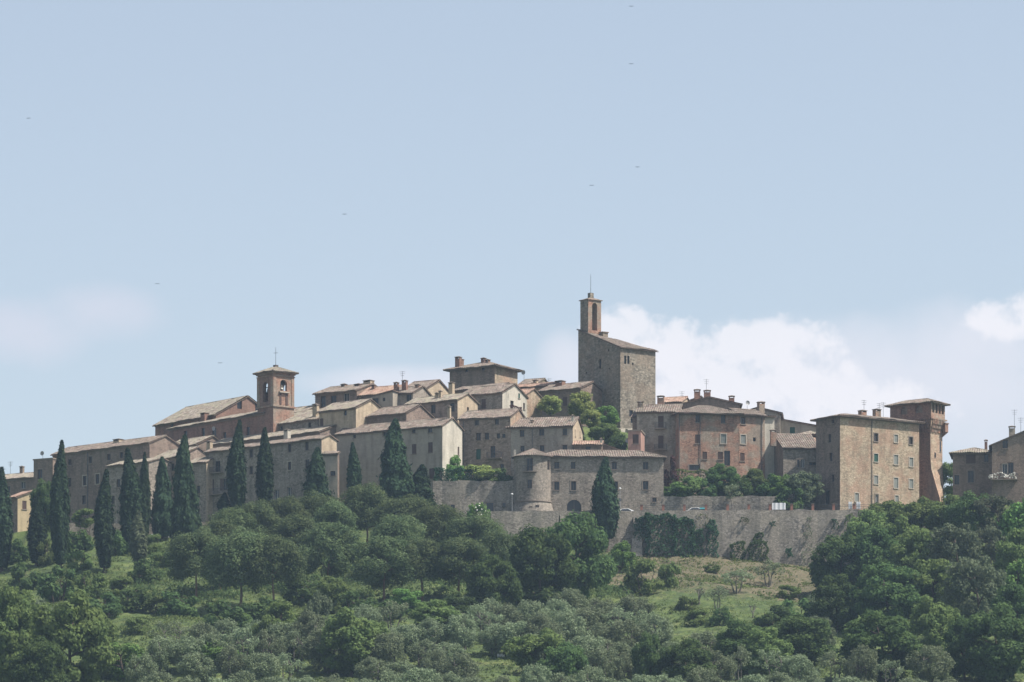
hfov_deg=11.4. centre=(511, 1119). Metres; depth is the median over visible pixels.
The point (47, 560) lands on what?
bush
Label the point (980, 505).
leafy tree
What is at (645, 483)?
window
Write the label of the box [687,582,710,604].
dead tree
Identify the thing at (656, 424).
stone house
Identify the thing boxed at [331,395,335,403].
window
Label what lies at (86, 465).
row house
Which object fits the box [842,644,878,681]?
olive tree
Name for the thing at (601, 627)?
olive tree
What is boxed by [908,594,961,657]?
leafy tree
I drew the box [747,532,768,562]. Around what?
climber
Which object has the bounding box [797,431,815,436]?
house
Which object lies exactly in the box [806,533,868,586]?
leafy tree
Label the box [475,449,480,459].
window
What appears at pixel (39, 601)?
leafy tree
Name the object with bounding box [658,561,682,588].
bush
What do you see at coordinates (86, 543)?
bush
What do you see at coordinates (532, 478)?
round tower
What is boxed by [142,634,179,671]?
olive tree
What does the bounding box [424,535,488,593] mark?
pine tree
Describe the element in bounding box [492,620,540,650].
olive tree
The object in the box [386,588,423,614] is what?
bush
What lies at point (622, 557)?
bush
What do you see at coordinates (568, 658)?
leafy tree
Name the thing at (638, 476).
long house
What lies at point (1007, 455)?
gable house
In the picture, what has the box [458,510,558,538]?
town wall
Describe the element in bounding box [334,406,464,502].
grey house
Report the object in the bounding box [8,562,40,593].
bush
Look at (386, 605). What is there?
leafy tree
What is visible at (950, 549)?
leafy tree
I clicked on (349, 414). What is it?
house
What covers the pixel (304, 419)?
parish house
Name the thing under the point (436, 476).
hedge
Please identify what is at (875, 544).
leafy tree
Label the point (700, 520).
weeds
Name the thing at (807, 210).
sky
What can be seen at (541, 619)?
olive tree
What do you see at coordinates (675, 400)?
house
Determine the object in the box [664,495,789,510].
garden wall
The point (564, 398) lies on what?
window
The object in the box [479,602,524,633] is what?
olive tree
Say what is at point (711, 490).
bush
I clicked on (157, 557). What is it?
bush
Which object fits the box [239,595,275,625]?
leafy tree
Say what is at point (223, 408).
church
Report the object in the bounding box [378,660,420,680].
olive tree
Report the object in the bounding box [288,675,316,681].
olive tree
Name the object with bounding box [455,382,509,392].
house
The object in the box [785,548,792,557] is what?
wall weeds
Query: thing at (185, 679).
olive tree
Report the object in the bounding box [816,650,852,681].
olive tree
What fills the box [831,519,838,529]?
wall weeds
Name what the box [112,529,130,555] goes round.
bush
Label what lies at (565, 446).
window
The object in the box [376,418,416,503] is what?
cypress tree
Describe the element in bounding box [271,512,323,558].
pine tree
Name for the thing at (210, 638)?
olive tree
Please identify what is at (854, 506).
railing
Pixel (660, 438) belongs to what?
window
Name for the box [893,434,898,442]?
window
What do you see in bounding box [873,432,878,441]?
window
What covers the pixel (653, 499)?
window
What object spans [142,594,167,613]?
bush
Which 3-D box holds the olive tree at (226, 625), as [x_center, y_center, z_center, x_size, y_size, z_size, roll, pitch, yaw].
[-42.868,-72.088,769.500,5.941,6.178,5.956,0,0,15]
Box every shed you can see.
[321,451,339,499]
[572,438,603,449]
[603,443,621,449]
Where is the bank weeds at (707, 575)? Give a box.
[610,556,858,587]
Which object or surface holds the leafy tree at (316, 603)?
on the hillside
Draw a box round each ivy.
[633,512,704,556]
[705,519,718,557]
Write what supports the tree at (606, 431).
on the hillside
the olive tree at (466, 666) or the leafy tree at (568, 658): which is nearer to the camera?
the leafy tree at (568, 658)
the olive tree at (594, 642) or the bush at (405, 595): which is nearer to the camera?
the olive tree at (594, 642)
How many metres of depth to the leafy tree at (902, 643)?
727.60 m
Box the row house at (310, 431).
[212,424,336,447]
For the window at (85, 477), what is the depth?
947.63 m
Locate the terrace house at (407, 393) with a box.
[393,371,432,405]
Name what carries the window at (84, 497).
in the row house at (86, 465)
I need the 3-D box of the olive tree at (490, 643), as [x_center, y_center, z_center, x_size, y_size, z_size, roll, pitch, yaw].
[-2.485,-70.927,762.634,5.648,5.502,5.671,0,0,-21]
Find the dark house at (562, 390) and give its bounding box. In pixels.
[538,380,602,426]
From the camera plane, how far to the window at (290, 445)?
915.34 m
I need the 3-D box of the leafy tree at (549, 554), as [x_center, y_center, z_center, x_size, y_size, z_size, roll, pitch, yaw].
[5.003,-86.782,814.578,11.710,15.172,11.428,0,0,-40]
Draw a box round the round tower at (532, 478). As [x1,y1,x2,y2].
[511,448,553,511]
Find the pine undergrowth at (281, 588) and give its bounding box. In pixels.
[128,538,641,608]
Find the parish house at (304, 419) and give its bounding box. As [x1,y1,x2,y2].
[277,403,321,430]
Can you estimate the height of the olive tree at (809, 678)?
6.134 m
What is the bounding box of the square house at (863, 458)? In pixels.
[810,400,924,510]
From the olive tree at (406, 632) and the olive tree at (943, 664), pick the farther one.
the olive tree at (406, 632)
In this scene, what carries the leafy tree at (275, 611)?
on the hillside
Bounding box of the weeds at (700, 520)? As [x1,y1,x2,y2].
[693,514,707,529]
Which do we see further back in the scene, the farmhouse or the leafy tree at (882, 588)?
the farmhouse
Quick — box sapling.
[723,484,741,504]
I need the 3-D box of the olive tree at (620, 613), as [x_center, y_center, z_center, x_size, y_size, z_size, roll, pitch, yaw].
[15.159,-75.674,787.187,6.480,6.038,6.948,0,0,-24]
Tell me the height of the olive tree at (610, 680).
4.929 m
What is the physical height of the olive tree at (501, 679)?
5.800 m
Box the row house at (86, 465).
[50,434,179,522]
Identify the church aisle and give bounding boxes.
[166,411,264,440]
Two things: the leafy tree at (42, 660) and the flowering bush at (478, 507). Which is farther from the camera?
the flowering bush at (478, 507)
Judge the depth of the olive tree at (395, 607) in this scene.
781.42 m
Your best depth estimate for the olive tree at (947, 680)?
702.71 m
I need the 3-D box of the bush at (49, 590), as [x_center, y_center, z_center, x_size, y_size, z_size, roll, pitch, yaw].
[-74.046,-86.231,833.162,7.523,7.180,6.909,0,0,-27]
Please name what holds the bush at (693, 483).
on the hillside
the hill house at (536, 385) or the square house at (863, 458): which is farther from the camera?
the hill house at (536, 385)
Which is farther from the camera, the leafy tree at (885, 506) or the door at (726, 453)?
the door at (726, 453)
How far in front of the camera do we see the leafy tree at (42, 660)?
703.58 m
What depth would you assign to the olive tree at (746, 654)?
723.40 m
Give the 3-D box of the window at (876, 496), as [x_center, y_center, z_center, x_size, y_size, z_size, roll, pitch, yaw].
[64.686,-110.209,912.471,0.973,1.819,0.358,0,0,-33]
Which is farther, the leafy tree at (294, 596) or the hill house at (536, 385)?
the hill house at (536, 385)
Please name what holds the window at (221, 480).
in the long house at (292, 458)
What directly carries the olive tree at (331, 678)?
on the hillside
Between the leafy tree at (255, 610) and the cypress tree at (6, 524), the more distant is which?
the cypress tree at (6, 524)
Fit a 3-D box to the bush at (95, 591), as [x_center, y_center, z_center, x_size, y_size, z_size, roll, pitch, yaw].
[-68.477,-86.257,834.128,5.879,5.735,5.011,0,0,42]
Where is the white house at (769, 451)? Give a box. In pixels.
[764,415,773,478]
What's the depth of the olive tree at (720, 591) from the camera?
832.55 m
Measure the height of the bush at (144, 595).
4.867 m
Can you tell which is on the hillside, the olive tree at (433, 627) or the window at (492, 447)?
the olive tree at (433, 627)
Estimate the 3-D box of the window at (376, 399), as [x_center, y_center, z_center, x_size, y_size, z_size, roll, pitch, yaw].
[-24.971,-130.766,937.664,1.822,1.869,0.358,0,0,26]
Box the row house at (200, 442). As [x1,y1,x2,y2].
[176,435,219,450]
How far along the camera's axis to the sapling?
906.59 m
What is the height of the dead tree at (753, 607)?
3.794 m
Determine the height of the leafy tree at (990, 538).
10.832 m
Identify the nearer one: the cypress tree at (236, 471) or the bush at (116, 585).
the bush at (116, 585)
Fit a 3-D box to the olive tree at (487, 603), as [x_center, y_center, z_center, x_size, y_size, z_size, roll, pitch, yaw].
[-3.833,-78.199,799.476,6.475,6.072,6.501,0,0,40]
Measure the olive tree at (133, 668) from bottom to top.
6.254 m
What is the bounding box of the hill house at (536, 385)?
[518,379,554,390]
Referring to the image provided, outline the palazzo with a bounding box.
[443,356,522,388]
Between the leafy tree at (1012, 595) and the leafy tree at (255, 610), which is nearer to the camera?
the leafy tree at (1012, 595)
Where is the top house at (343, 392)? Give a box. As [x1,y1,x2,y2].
[312,380,376,408]
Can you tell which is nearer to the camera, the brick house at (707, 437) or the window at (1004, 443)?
the window at (1004, 443)
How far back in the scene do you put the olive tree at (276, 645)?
745.11 m
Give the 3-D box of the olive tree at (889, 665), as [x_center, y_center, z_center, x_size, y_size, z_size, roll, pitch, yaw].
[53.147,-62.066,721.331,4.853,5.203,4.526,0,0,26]
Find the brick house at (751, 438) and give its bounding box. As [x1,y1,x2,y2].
[727,401,766,484]
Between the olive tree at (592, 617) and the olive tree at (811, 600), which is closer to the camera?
the olive tree at (592, 617)
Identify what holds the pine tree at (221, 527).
on the hillside
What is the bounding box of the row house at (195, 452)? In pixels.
[155,446,205,516]
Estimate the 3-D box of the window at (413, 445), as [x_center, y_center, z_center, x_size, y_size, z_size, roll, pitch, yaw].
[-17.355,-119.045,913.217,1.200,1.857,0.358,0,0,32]
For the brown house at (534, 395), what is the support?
on the hillside
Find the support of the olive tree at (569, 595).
on the hillside
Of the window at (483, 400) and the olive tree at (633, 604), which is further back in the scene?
the window at (483, 400)
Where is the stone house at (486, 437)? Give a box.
[457,408,525,478]
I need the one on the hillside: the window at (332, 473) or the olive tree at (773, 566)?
the olive tree at (773, 566)
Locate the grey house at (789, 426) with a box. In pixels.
[780,418,815,433]
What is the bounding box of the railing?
[640,503,905,510]
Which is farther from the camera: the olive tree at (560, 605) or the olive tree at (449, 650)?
the olive tree at (560, 605)
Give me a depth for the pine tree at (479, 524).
852.88 m
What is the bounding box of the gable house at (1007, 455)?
[989,409,1023,503]
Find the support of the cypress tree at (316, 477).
on the hillside
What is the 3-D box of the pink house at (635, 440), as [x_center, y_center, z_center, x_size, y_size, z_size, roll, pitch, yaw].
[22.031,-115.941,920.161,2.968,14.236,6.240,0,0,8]
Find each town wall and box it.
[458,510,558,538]
[560,509,925,565]
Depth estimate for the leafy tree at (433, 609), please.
777.73 m
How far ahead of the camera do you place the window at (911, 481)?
916.68 m
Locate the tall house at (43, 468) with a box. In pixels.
[33,451,55,495]
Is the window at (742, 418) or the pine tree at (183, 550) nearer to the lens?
the pine tree at (183, 550)
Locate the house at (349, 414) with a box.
[313,397,381,437]
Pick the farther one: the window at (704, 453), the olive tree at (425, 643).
the window at (704, 453)
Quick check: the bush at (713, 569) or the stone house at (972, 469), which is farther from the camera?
the stone house at (972, 469)
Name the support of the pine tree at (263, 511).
on the hillside
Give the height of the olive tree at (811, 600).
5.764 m
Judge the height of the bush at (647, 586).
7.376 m
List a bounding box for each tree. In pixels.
[0,466,13,571]
[0,585,36,681]
[6,635,71,681]
[25,495,48,565]
[28,589,115,681]
[29,478,50,531]
[30,598,54,611]
[46,439,72,567]
[76,607,119,679]
[92,469,115,572]
[116,447,144,541]
[124,652,158,681]
[127,510,150,563]
[137,669,177,681]
[139,452,151,534]
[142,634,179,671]
[148,620,196,648]
[150,456,173,539]
[163,526,222,596]
[166,635,206,672]
[168,434,201,552]
[175,652,217,681]
[178,675,200,681]
[187,621,218,639]
[191,516,243,589]
[193,632,237,665]
[198,525,273,605]
[202,599,252,628]
[208,505,256,536]
[208,676,234,681]
[209,617,242,648]
[213,644,246,680]
[217,492,230,511]
[222,626,259,675]
[225,420,247,514]
[229,669,257,681]
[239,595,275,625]
[239,620,266,650]
[240,498,284,539]
[241,652,281,681]
[243,532,307,599]
[250,600,302,651]
[250,629,286,670]
[253,427,274,505]
[259,676,287,681]
[264,494,312,532]
[266,622,310,657]
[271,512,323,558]
[276,652,307,681]
[280,629,307,671]
[281,573,323,605]
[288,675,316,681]
[291,609,329,658]
[298,488,344,549]
[300,447,334,499]
[300,520,362,577]
[302,590,332,630]
[302,626,346,673]
[309,575,349,612]
[311,499,358,537]
[315,606,389,676]
[315,673,345,681]
[336,590,378,616]
[340,481,392,545]
[344,442,363,497]
[349,533,422,600]
[351,603,382,622]
[352,678,371,681]
[353,656,399,681]
[367,513,426,573]
[368,494,435,534]
[370,632,409,664]
[370,670,401,681]
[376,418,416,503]
[378,599,412,631]
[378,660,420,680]
[379,600,405,620]
[384,625,400,648]
[391,536,454,601]
[391,624,424,655]
[396,667,439,681]
[405,464,438,507]
[406,638,438,666]
[408,502,467,543]
[408,599,464,639]
[415,617,448,653]
[420,648,451,679]
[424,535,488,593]
[429,642,466,668]
[429,671,463,681]
[437,511,506,552]
[439,609,468,630]
[439,652,480,680]
[441,613,478,649]
[442,591,487,622]
[449,595,481,627]
[463,675,486,681]
[465,552,524,609]
[466,603,504,643]
[468,597,506,624]
[475,528,520,561]
[476,623,506,656]
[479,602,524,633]
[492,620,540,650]
[493,674,510,681]
[502,627,564,681]
[508,523,579,611]
[512,599,551,638]
[519,663,551,681]
[523,612,562,636]
[532,646,555,679]
[535,641,589,680]
[536,395,562,416]
[538,598,577,626]
[543,509,618,607]
[544,671,578,681]
[546,587,591,611]
[551,609,592,642]
[558,631,575,644]
[566,635,605,661]
[567,390,595,425]
[569,607,610,633]
[576,665,607,681]
[580,409,601,439]
[580,644,625,681]
[585,597,619,620]
[585,622,615,644]
[587,423,620,443]
[588,456,621,552]
[596,405,620,423]
[597,605,633,637]
[603,638,631,658]
[604,618,644,647]
[606,677,619,681]
[610,652,634,681]
[615,593,657,622]
[621,674,658,681]
[630,631,665,679]
[631,609,658,626]
[633,613,673,647]
[654,674,683,681]
[658,637,716,681]
[660,641,680,650]
[663,659,698,676]
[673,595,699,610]
[684,630,716,651]
[684,665,723,681]
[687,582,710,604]
[692,648,737,681]
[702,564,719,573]
[703,585,728,609]
[704,462,741,495]
[712,618,763,674]
[721,568,757,593]
[724,644,751,681]
[738,674,768,681]
[741,468,768,495]
[741,626,794,677]
[745,597,758,617]
[750,648,796,680]
[751,559,785,586]
[764,671,804,681]
[773,613,836,667]
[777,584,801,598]
[779,654,820,681]
[784,471,824,508]
[799,671,824,681]
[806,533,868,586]
[807,594,836,617]
[808,573,858,631]
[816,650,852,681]
[833,676,863,681]
[836,608,926,680]
[841,509,892,562]
[842,525,906,584]
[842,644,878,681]
[847,561,923,621]
[867,500,909,530]
[871,659,904,681]
[879,514,922,566]
[887,495,939,531]
[888,528,959,593]
[899,677,926,681]
[903,644,955,681]
[907,558,963,618]
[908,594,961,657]
[922,494,975,538]
[925,522,982,577]
[933,676,957,681]
[940,555,1007,618]
[942,490,996,551]
[942,615,988,679]
[943,462,952,495]
[957,602,1023,681]
[967,524,1014,581]
[973,494,1019,541]
[990,581,1023,640]
[994,527,1023,582]
[997,498,1023,543]
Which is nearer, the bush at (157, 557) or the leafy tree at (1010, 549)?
the leafy tree at (1010, 549)
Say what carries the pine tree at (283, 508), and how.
on the hillside
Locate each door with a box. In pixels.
[486,502,493,510]
[527,458,532,470]
[724,451,729,465]
[826,491,828,503]
[1007,463,1013,474]
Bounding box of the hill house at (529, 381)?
[519,378,547,383]
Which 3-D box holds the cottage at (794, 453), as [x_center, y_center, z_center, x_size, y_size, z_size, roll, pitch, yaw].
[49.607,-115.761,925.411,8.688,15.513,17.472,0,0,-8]
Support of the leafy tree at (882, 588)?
on the hillside
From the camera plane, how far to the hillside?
843.75 m
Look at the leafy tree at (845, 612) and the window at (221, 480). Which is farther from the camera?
the window at (221, 480)
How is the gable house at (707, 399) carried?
on the hillside
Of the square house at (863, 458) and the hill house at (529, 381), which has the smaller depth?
the square house at (863, 458)
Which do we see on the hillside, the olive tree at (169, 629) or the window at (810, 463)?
the olive tree at (169, 629)
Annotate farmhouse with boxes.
[5,461,33,495]
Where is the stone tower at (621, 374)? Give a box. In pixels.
[576,292,657,428]
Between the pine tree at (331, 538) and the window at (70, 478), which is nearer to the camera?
the pine tree at (331, 538)
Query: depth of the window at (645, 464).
908.22 m
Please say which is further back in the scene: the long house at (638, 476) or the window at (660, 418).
the window at (660, 418)
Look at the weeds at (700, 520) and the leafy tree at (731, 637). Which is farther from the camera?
the weeds at (700, 520)
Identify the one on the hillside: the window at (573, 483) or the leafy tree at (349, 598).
the leafy tree at (349, 598)
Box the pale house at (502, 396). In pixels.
[463,370,528,417]
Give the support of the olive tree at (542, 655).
on the hillside
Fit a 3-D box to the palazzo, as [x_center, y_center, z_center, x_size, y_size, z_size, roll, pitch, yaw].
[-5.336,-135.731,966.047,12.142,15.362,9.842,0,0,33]
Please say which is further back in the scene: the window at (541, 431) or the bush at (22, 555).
the window at (541, 431)
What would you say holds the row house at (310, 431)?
on the hillside
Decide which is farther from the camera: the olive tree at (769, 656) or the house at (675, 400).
the house at (675, 400)
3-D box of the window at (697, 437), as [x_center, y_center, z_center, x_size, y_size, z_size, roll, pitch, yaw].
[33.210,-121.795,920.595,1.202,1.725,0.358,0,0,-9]
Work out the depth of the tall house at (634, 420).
925.13 m
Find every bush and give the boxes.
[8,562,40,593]
[9,538,30,564]
[36,538,55,565]
[36,564,77,602]
[64,550,93,571]
[67,529,93,553]
[71,508,94,534]
[72,570,108,599]
[86,591,124,618]
[93,641,144,681]
[105,576,138,595]
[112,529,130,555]
[116,586,153,612]
[122,616,149,634]
[126,558,165,583]
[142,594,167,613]
[146,533,162,552]
[152,551,171,566]
[156,591,200,617]
[189,638,242,669]
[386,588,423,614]
[446,455,464,480]
[463,464,494,480]
[465,501,490,537]
[487,467,500,480]
[494,468,513,480]
[608,433,627,449]
[610,540,636,570]
[623,558,664,594]
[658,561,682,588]
[663,481,696,496]
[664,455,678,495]
[676,488,693,496]
[682,475,708,496]
[684,608,708,625]
[696,478,716,496]
[708,606,731,626]
[724,478,753,496]
[751,604,790,626]
[756,473,780,495]
[768,473,798,495]
[773,486,804,509]
[781,598,814,618]
[810,615,836,648]
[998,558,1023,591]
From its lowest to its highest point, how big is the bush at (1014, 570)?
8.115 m
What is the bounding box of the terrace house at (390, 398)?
[359,390,400,406]
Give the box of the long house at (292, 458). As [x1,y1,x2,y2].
[203,429,339,515]
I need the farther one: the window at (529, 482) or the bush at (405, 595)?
the window at (529, 482)
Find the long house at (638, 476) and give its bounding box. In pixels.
[547,450,666,515]
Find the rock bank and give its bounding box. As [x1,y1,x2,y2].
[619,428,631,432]
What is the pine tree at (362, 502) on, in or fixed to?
on the hillside
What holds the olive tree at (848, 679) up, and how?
on the hillside
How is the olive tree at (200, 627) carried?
on the hillside
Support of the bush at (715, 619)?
on the hillside
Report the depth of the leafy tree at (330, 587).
805.22 m
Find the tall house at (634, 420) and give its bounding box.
[631,411,636,429]
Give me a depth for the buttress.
897.85 m
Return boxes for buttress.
[631,517,641,556]
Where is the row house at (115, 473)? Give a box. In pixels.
[106,457,171,522]
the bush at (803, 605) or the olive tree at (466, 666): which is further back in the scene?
the bush at (803, 605)
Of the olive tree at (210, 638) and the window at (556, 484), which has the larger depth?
the window at (556, 484)
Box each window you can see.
[20,480,25,488]
[22,501,26,509]
[37,468,42,479]
[67,477,71,486]
[81,494,85,504]
[82,475,86,485]
[88,455,92,463]
[95,473,99,484]
[119,451,123,458]
[216,461,219,471]
[220,479,227,490]
[248,449,253,458]
[248,465,253,474]
[274,489,279,498]
[287,444,291,452]
[287,460,291,470]
[287,486,291,496]
[320,395,325,407]
[329,471,334,476]
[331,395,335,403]
[343,392,349,401]
[372,397,378,403]
[411,444,415,454]
[428,442,432,452]
[429,468,433,478]
[449,402,454,411]
[474,418,479,425]
[475,433,480,440]
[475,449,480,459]
[482,399,485,408]
[491,446,494,457]
[527,480,531,487]
[539,429,543,435]
[539,444,544,451]
[553,481,559,490]
[554,462,559,469]
[561,444,567,449]
[562,397,566,406]
[562,429,567,435]
[570,462,575,469]
[570,480,576,490]
[611,462,617,469]
[633,434,638,443]
[642,480,648,489]
[643,462,647,469]
[651,497,656,502]
[657,436,663,448]
[658,416,663,427]
[688,464,700,470]
[694,435,700,443]
[695,415,699,422]
[702,452,707,459]
[717,452,723,459]
[720,415,725,423]
[720,433,726,443]
[740,416,745,424]
[740,434,746,444]
[740,453,745,461]
[790,427,794,432]
[796,458,800,467]
[799,458,804,467]
[808,461,815,465]
[854,492,859,501]
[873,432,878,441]
[873,453,878,462]
[873,474,878,484]
[875,493,878,502]
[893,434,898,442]
[893,454,898,464]
[893,477,898,488]
[908,436,913,444]
[909,457,913,467]
[909,478,913,488]
[953,474,959,484]
[966,452,975,463]
[967,470,974,482]
[984,454,988,462]
[1001,463,1007,472]
[1002,440,1008,448]
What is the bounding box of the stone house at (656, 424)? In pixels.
[635,395,683,483]
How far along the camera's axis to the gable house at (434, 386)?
946.49 m
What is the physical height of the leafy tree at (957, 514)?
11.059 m
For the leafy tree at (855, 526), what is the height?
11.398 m
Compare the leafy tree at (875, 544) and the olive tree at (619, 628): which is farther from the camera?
the leafy tree at (875, 544)
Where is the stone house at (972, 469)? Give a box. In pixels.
[949,439,991,503]
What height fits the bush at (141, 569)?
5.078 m
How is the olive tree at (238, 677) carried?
on the hillside
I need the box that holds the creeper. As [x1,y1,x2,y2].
[801,517,814,564]
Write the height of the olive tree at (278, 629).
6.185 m
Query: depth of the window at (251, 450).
921.84 m
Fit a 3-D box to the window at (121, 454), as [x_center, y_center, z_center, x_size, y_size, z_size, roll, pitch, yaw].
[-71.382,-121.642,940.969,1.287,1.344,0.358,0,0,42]
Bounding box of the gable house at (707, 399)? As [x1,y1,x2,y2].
[679,379,742,408]
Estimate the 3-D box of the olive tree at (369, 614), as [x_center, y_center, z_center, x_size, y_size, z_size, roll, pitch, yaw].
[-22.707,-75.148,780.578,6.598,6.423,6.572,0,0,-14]
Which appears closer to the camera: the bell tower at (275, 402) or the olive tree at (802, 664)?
the olive tree at (802, 664)
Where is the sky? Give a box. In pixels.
[0,0,1023,498]
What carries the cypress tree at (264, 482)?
on the hillside
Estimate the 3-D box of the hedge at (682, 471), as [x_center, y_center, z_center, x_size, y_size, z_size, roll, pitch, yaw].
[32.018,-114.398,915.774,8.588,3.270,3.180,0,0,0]
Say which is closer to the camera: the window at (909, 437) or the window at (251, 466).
the window at (909, 437)
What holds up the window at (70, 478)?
in the row house at (86, 465)
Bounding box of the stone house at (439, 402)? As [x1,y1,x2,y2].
[404,382,479,422]
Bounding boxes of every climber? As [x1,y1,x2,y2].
[729,540,746,560]
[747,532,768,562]
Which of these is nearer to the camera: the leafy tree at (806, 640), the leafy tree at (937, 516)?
the leafy tree at (806, 640)
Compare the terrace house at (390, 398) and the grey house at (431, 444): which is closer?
the grey house at (431, 444)
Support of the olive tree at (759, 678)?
on the hillside
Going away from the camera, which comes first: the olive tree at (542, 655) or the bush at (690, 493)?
the olive tree at (542, 655)
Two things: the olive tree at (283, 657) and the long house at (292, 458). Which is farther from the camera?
the long house at (292, 458)
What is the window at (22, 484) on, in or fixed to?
in the farmhouse
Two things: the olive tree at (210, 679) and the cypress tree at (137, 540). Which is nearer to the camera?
the olive tree at (210, 679)
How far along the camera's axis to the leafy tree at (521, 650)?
712.38 m
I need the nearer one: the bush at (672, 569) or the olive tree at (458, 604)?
the olive tree at (458, 604)
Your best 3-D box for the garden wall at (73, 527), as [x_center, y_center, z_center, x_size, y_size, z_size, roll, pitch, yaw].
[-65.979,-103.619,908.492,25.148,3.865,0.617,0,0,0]
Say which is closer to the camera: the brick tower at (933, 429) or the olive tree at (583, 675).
the olive tree at (583, 675)
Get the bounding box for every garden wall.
[69,522,208,536]
[433,480,513,511]
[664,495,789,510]
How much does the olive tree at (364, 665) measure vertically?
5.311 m
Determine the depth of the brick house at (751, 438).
922.87 m
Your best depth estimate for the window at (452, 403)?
924.77 m
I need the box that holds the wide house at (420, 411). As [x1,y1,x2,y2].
[365,403,434,423]
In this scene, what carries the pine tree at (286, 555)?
on the hillside
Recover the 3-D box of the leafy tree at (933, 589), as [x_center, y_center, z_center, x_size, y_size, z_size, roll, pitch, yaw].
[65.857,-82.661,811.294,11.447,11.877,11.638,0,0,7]
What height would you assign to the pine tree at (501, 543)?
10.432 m
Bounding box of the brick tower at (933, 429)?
[884,398,950,501]
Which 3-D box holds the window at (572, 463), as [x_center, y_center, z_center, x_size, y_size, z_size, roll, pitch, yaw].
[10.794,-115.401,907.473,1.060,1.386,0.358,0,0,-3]
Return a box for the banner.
[772,503,785,509]
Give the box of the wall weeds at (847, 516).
[844,513,854,525]
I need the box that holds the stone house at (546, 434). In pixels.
[506,414,583,478]
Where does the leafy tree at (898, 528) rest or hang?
on the hillside
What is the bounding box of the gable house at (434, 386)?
[408,379,447,395]
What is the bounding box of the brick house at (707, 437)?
[671,405,744,493]
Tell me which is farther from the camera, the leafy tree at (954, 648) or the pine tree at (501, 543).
the pine tree at (501, 543)
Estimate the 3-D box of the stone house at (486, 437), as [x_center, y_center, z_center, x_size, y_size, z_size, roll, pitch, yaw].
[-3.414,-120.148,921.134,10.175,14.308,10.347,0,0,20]
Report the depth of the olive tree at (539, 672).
698.92 m
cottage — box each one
[10,490,32,532]
[191,457,213,521]
[769,429,815,509]
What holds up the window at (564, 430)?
in the stone house at (546, 434)
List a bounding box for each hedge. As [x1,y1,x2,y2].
[433,467,481,481]
[669,468,706,484]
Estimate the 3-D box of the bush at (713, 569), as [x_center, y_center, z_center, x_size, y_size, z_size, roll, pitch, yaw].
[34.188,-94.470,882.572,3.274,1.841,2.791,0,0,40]
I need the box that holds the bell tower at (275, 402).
[253,365,298,433]
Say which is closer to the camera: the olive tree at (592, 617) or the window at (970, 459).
the olive tree at (592, 617)
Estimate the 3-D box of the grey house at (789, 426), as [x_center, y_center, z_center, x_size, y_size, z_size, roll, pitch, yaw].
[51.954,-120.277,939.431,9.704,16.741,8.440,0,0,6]
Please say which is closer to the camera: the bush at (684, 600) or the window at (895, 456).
the bush at (684, 600)
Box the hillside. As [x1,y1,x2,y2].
[0,426,1023,681]
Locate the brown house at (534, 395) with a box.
[521,388,541,417]
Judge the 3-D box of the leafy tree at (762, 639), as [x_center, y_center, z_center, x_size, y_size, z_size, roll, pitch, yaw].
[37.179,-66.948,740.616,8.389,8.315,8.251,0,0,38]
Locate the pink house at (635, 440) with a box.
[625,430,644,450]
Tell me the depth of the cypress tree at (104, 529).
864.57 m
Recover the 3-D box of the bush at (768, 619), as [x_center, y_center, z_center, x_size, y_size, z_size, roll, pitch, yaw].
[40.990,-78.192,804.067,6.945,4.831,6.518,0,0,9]
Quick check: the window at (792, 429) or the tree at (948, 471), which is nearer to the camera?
the window at (792, 429)
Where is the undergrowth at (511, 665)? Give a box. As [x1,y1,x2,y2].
[0,527,1016,681]
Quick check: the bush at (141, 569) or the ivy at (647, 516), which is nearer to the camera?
the bush at (141, 569)
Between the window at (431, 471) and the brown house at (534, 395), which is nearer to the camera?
the window at (431, 471)
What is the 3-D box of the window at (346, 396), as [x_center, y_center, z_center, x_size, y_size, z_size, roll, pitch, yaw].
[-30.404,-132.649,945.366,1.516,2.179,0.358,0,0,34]
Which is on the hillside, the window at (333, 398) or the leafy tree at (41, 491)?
the leafy tree at (41, 491)
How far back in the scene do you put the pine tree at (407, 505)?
866.14 m
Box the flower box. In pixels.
[988,472,1016,478]
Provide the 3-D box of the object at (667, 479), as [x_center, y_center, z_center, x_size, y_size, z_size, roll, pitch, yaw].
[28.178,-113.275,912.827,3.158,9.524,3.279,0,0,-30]
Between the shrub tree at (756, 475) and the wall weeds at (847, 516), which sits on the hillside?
the shrub tree at (756, 475)
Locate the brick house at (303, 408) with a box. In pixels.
[294,405,311,411]
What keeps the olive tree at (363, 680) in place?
on the hillside
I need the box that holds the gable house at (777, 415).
[751,401,783,432]
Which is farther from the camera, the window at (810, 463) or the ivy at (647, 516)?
the window at (810, 463)
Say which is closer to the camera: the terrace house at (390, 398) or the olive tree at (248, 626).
the olive tree at (248, 626)
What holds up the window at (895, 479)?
in the square house at (863, 458)
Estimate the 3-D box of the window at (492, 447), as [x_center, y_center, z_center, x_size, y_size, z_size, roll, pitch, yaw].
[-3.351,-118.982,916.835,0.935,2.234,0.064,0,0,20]
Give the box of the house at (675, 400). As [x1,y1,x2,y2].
[664,396,689,403]
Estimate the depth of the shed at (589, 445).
912.41 m
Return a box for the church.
[152,395,256,436]

